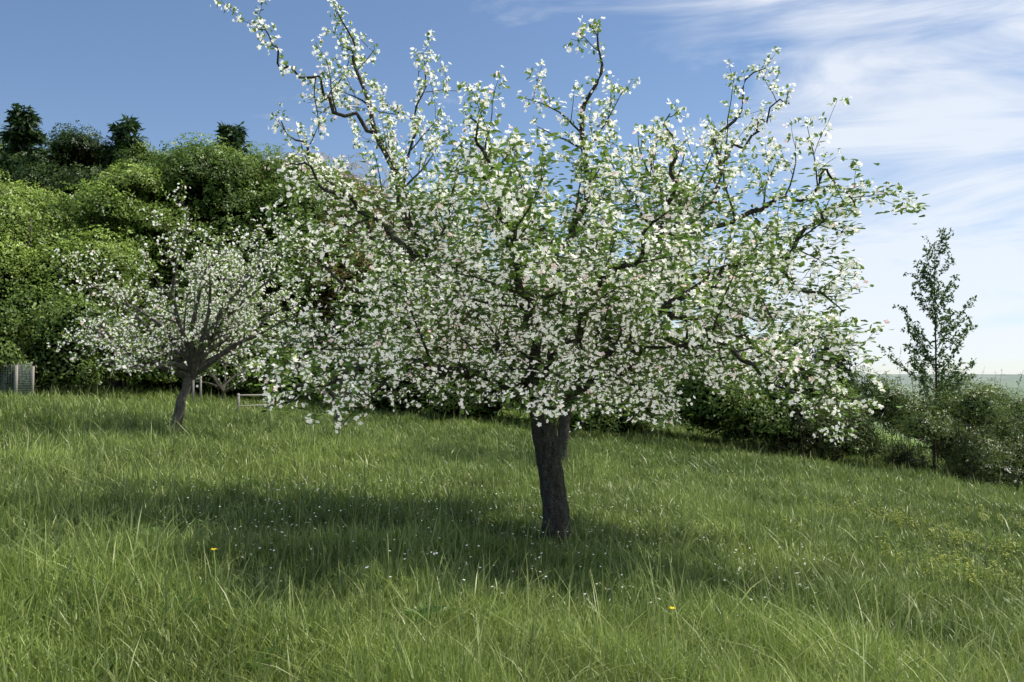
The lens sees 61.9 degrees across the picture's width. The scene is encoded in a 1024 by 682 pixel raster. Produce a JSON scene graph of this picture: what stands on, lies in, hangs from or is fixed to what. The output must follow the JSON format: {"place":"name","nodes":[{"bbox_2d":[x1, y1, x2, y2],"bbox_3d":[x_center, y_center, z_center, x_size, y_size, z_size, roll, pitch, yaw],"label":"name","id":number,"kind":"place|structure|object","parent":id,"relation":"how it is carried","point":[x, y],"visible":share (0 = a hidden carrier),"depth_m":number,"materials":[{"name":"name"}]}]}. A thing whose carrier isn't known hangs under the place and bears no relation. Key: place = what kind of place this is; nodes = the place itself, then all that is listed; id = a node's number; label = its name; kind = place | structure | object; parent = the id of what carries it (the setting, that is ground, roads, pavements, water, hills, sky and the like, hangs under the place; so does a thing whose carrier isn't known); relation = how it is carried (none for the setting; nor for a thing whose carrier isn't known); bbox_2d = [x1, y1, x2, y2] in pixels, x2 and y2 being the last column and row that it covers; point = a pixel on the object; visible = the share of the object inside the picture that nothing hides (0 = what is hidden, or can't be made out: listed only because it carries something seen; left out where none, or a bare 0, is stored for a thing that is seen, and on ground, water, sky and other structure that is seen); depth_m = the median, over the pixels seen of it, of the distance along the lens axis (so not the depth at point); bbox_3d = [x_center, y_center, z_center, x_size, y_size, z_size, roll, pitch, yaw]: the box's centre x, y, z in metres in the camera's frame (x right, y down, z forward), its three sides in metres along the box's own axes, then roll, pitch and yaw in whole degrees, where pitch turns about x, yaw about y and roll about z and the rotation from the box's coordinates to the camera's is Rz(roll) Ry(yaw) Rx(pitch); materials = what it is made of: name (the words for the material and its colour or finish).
{"place":"outdoors","nodes":[
{"label":"outdoors","id":0,"kind":"place"},
{"bbox_2d":[0,0,1023,377],"label":"sky","id":1,"kind":"structure","parent":0,"point":[936,87],"materials":[{"name":"blue"}]},
{"bbox_2d":[1,374,1023,664],"bbox_3d":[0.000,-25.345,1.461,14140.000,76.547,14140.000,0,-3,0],"label":"ground","id":2,"kind":"structure","parent":0,"point":[1009,380],"depth_m":1050.89,"materials":[{"name":"green plant"}]},
{"bbox_2d":[2,365,34,395],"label":"fence posts","id":3,"kind":"object","parent":2,"relation":"on","point":[16,378],"visible":0.5,"depth_m":25.52,"materials":[{"name":"grey wood"}]},
{"bbox_2d":[0,364,31,396],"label":"tree guard wire","id":4,"kind":"object","parent":3,"relation":"attached to","point":[21,389],"visible":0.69,"depth_m":25.05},
{"bbox_2d":[0,178,61,290],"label":"woodland tree","id":5,"kind":"object","parent":2,"relation":"on","point":[21,219],"visible":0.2,"depth_m":32.78,"materials":[{"name":"green plant"}]},
{"bbox_2d":[0,103,66,348],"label":"tree","id":6,"kind":"object","parent":2,"relation":"on","point":[19,127],"depth_m":49.41,"materials":[{"name":"green plant"}]},
{"bbox_2d":[0,170,70,289],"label":"woodland tree","id":7,"kind":"object","parent":2,"relation":"on","point":[28,190],"depth_m":42.78,"materials":[{"name":"green plant"}]},
{"bbox_2d":[0,114,98,283],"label":"woodland tree","id":8,"kind":"object","parent":2,"relation":"on","point":[1,144],"depth_m":61.99,"materials":[{"name":"green plant"}]},
{"bbox_2d":[2,120,113,232],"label":"woodland tree","id":9,"kind":"object","parent":2,"relation":"on","point":[45,177],"depth_m":49.01,"materials":[{"name":"green plant"}]},
{"bbox_2d":[0,193,156,346],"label":"woodland tree","id":10,"kind":"object","parent":2,"relation":"on","point":[40,262],"depth_m":32.14,"materials":[{"name":"green plant"}]},
{"bbox_2d":[24,161,212,388],"bbox_3d":[-17.226,-2.603,37.426,8.166,9.949,8.546,0,-3,0],"label":"woodland tree","id":11,"kind":"object","parent":2,"relation":"on","point":[78,211],"depth_m":35.97,"materials":[{"name":"green plant"}]},
{"bbox_2d":[98,113,148,174],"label":"tree","id":12,"kind":"object","parent":2,"relation":"on","point":[121,132],"depth_m":50.41,"materials":[{"name":"green plant"}]},
{"bbox_2d":[119,307,152,387],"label":"orchard tree","id":13,"kind":"object","parent":2,"relation":"on","point":[123,383],"depth_m":36.77,"materials":[{"name":"plant"}]},
{"bbox_2d":[89,165,211,386],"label":"woodland tree","id":14,"kind":"object","parent":2,"relation":"on","point":[142,196],"depth_m":44.23,"materials":[{"name":"green plant"}]},
{"bbox_2d":[106,140,224,379],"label":"woodland tree","id":15,"kind":"object","parent":2,"relation":"on","point":[127,157],"depth_m":49.97,"materials":[{"name":"green plant"}]},
{"bbox_2d":[46,180,320,435],"bbox_3d":[-6.537,-0.402,17.474,4.993,4.899,5.587,0,-3,0],"label":"apple tree","id":16,"kind":"object","parent":2,"relation":"on","point":[191,354],"depth_m":16.77,"materials":[{"name":"white plant"}]},
{"bbox_2d":[192,376,201,403],"bbox_3d":[-10.428,1.653,28.225,0.305,1.200,0.060,0,-3,0],"label":"tree stake","id":17,"kind":"object","parent":2,"relation":"on","point":[200,393],"visible":0.52,"depth_m":28.20,"materials":[{"name":"grey wood"}]},
{"bbox_2d":[123,132,278,392],"bbox_3d":[-14.541,-3.543,39.617,7.823,12.564,7.507,0,-3,0],"label":"woodland tree","id":18,"kind":"object","parent":2,"relation":"on","point":[205,168],"depth_m":38.42,"materials":[{"name":"green plant"}]},
{"bbox_2d":[157,141,285,381],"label":"woodland tree","id":19,"kind":"object","parent":2,"relation":"on","point":[264,153],"depth_m":67.71,"materials":[{"name":"green plant"}]},
{"bbox_2d":[194,343,266,401],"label":"orchard tree","id":20,"kind":"object","parent":2,"relation":"on","point":[220,386],"depth_m":33.80,"materials":[{"name":"white plant"}]},
{"bbox_2d":[213,121,252,355],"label":"tree","id":21,"kind":"object","parent":2,"relation":"on","point":[237,139],"depth_m":52.43,"materials":[{"name":"green plant"}]},
{"bbox_2d":[237,393,269,411],"bbox_3d":[-8.045,2.011,26.657,0.068,0.764,2.326,0,-3,8],"label":"wooden fence","id":22,"kind":"object","parent":2,"relation":"on","point":[238,399],"visible":0.54,"depth_m":26.06,"materials":[{"name":"grey wood"}]},
{"bbox_2d":[189,142,333,397],"bbox_3d":[-12.381,-3.356,41.385,7.583,12.675,7.222,0,-3,0],"label":"woodland tree","id":23,"kind":"object","parent":2,"relation":"on","point":[308,207],"depth_m":39.84,"materials":[{"name":"green plant"}]},
{"bbox_2d":[218,148,332,355],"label":"woodland tree","id":24,"kind":"object","parent":2,"relation":"on","point":[284,156],"depth_m":53.76,"materials":[{"name":"green plant"}]},
{"bbox_2d":[248,172,401,399],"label":"woodland tree","id":25,"kind":"object","parent":2,"relation":"on","point":[332,296],"depth_m":41.47,"materials":[{"name":"green plant"}]},
{"bbox_2d":[290,319,375,425],"bbox_3d":[-4.561,0.911,22.728,2.945,3.112,2.205,0,-3,0],"label":"orchard tree","id":26,"kind":"object","parent":2,"relation":"on","point":[332,396],"depth_m":22.77,"materials":[{"name":"white plant"}]},
{"bbox_2d":[284,152,393,341],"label":"woodland tree","id":27,"kind":"object","parent":2,"relation":"on","point":[358,166],"depth_m":65.28,"materials":[{"name":"green plant"}]},
{"bbox_2d":[292,210,392,344],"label":"woodland tree","id":28,"kind":"object","parent":2,"relation":"on","point":[370,223],"depth_m":47.82,"materials":[{"name":"green plant"}]},
{"bbox_2d":[325,177,430,346],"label":"woodland tree","id":29,"kind":"object","parent":2,"relation":"on","point":[405,228],"depth_m":56.29,"materials":[{"name":"green plant"}]},
{"bbox_2d":[322,230,443,338],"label":"woodland tree","id":30,"kind":"object","parent":2,"relation":"on","point":[358,312],"depth_m":42.16,"materials":[{"name":"green plant"}]},
{"bbox_2d":[325,306,468,414],"bbox_3d":[-4.001,0.829,32.920,6.114,4.709,6.543,0,-3,0],"label":"tree","id":31,"kind":"object","parent":2,"relation":"on","point":[400,381],"depth_m":32.02,"materials":[{"name":"green plant"}]},
{"bbox_2d":[21,316,777,454],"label":"woodland edge stems","id":32,"kind":"object","parent":2,"relation":"on","point":[390,402],"visible":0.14,"depth_m":29.62,"materials":[{"name":"brown plant"}]},
{"bbox_2d":[0,274,820,444],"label":"woodland edge shrubs","id":33,"kind":"object","parent":2,"relation":"on","point":[51,314],"visible":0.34,"depth_m":28.21,"materials":[{"name":"green plant"}]},
{"bbox_2d":[211,548,674,646],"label":"dandelions","id":34,"kind":"object","parent":2,"relation":"on","point":[672,608],"visible":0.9,"depth_m":5.02,"materials":[{"name":"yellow plant"}]},
{"bbox_2d":[453,357,513,419],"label":"woodland tree","id":35,"kind":"object","parent":2,"relation":"on","point":[491,391],"depth_m":34.49,"materials":[{"name":"green plant"}]},
{"bbox_2d":[181,475,814,615],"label":"fallen petals","id":36,"kind":"object","parent":2,"relation":"on","point":[512,533],"visible":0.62,"depth_m":7.57,"materials":[{"name":"white plant"}]},
{"bbox_2d":[0,434,1020,681],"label":"meadow broadleaf weeds","id":37,"kind":"object","parent":2,"relation":"on","point":[424,614],"visible":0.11,"depth_m":5.40,"materials":[{"name":"green plant"}]},
{"bbox_2d":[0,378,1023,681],"bbox_3d":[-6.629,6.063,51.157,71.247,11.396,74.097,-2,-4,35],"label":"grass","id":38,"kind":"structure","parent":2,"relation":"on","point":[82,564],"depth_m":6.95,"materials":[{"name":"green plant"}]},
{"bbox_2d":[210,0,927,546],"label":"apple tree","id":39,"kind":"object","parent":2,"relation":"on","point":[568,250],"depth_m":7.89,"materials":[{"name":"white plant"}]},
{"bbox_2d":[461,198,738,465],"bbox_3d":[2.006,-0.082,18.015,6.341,5.791,6.670,0,-3,0],"label":"apple tree","id":40,"kind":"object","parent":2,"relation":"on","point":[563,430],"depth_m":18.27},
{"bbox_2d":[597,355,701,432],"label":"woodland tree","id":41,"kind":"object","parent":2,"relation":"on","point":[627,400],"depth_m":34.51,"materials":[{"name":"green plant"}]},
{"bbox_2d":[643,352,753,424],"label":"woodland tree","id":42,"kind":"object","parent":2,"relation":"on","point":[689,413],"depth_m":50.54,"materials":[{"name":"green plant"}]},
{"bbox_2d":[674,361,779,442],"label":"woodland tree","id":43,"kind":"object","parent":2,"relation":"on","point":[709,424],"depth_m":33.18,"materials":[{"name":"green plant"}]},
{"bbox_2d":[728,370,869,445],"bbox_3d":[10.854,2.666,33.103,6.424,3.888,5.691,0,-3,0],"label":"bush","id":44,"kind":"object","parent":2,"relation":"on","point":[846,394],"depth_m":32.02,"materials":[{"name":"green plant"}]},
{"bbox_2d":[812,336,862,441],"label":"tree","id":45,"kind":"object","parent":2,"relation":"on","point":[846,369],"depth_m":35.77,"materials":[{"name":"green plant"}]},
{"bbox_2d":[702,317,1023,491],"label":"hedge","id":46,"kind":"object","parent":2,"relation":"on","point":[983,401],"depth_m":28.83,"materials":[{"name":"green plant"}]},
{"bbox_2d":[765,496,1023,592],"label":"spurge weeds","id":47,"kind":"object","parent":2,"relation":"on","point":[937,535],"visible":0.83,"depth_m":10.11,"materials":[{"name":"green plant"}]},
{"bbox_2d":[876,227,977,472],"bbox_3d":[15.418,0.397,31.098,3.696,9.244,3.412,0,-3,0],"label":"young tree","id":48,"kind":"object","parent":2,"relation":"on","point":[932,291],"depth_m":31.24,"materials":[{"name":"green plant"}]}
]}

